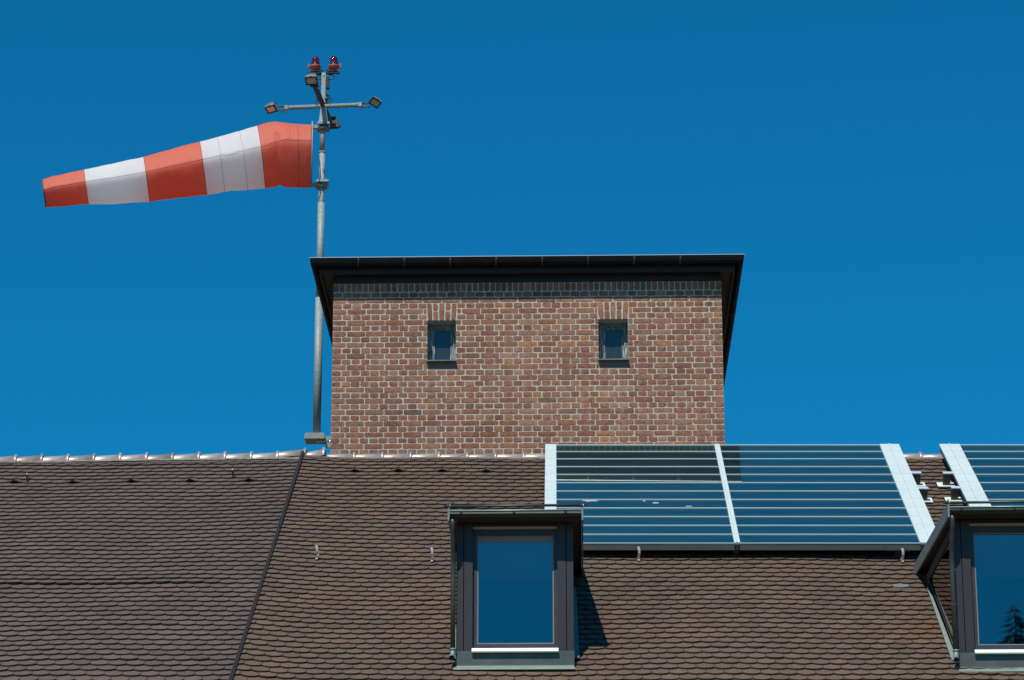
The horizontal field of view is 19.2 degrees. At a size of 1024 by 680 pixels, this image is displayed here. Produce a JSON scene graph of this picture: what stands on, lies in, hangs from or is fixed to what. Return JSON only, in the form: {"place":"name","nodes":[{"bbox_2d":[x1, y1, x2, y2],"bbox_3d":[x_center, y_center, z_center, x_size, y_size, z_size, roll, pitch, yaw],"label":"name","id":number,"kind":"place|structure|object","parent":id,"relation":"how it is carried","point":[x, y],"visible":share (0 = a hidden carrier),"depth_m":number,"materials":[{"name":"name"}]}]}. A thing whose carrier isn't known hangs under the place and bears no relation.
{"place":"outdoors","nodes":[
{"label":"outdoors","id":0,"kind":"place"},
{"bbox_2d":[0,448,306,679],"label":"tiled roof","id":1,"kind":"structure","parent":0,"point":[145,566],"depth_m":33.45,"materials":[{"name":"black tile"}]},
{"bbox_2d":[0,0,1023,456],"label":"sky","id":2,"kind":"structure","parent":0,"point":[863,159],"materials":[{"name":"blue"}]},
{"bbox_2d":[229,447,1023,679],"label":"tiled roof","id":3,"kind":"structure","parent":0,"point":[430,566],"depth_m":30.94,"materials":[{"name":"brown tile"}]},
{"bbox_2d":[309,254,744,453],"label":"brick tower","id":4,"kind":"structure","parent":3,"relation":"on","point":[532,354],"depth_m":41.02,"materials":[{"name":"brown brick"}]},
{"bbox_2d":[264,56,381,447],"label":"light mast","id":5,"kind":"object","parent":4,"relation":"attached to","point":[326,122],"visible":0.98,"depth_m":43.98,"materials":[{"name":"metal"}]},
{"bbox_2d":[42,121,316,207],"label":"windsock","id":6,"kind":"object","parent":5,"relation":"attached to","point":[269,155],"visible":1,"depth_m":43.86,"materials":[{"name":"fabric"}]},
{"bbox_2d":[426,324,456,368],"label":"window","id":7,"kind":"structure","parent":4,"relation":"in","point":[441,338],"depth_m":41.28,"materials":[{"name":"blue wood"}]},
{"bbox_2d":[598,323,629,367],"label":"window","id":8,"kind":"structure","parent":4,"relation":"in","point":[613,337],"depth_m":41.23,"materials":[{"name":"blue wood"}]},
{"bbox_2d":[545,444,734,554],"bbox_3d":[1.434,1.803,35.350,2.123,2.253,3.736,0,-18,1],"label":"solar collector","id":9,"kind":"object","parent":3,"relation":"on","point":[654,496],"visible":0.81,"depth_m":35.25,"materials":[{"name":"blue"}]},
{"bbox_2d":[714,443,934,555],"bbox_3d":[3.656,1.810,35.315,2.549,2.286,3.746,0,-18,1],"label":"solar collector","id":10,"kind":"object","parent":3,"relation":"on","point":[826,496],"visible":0.98,"depth_m":35.06,"materials":[{"name":"blue"}]},
{"bbox_2d":[936,443,1023,505],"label":"solar collector","id":11,"kind":"object","parent":3,"relation":"on","point":[986,472],"visible":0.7,"depth_m":36.11,"materials":[{"name":"blue"}]}
]}

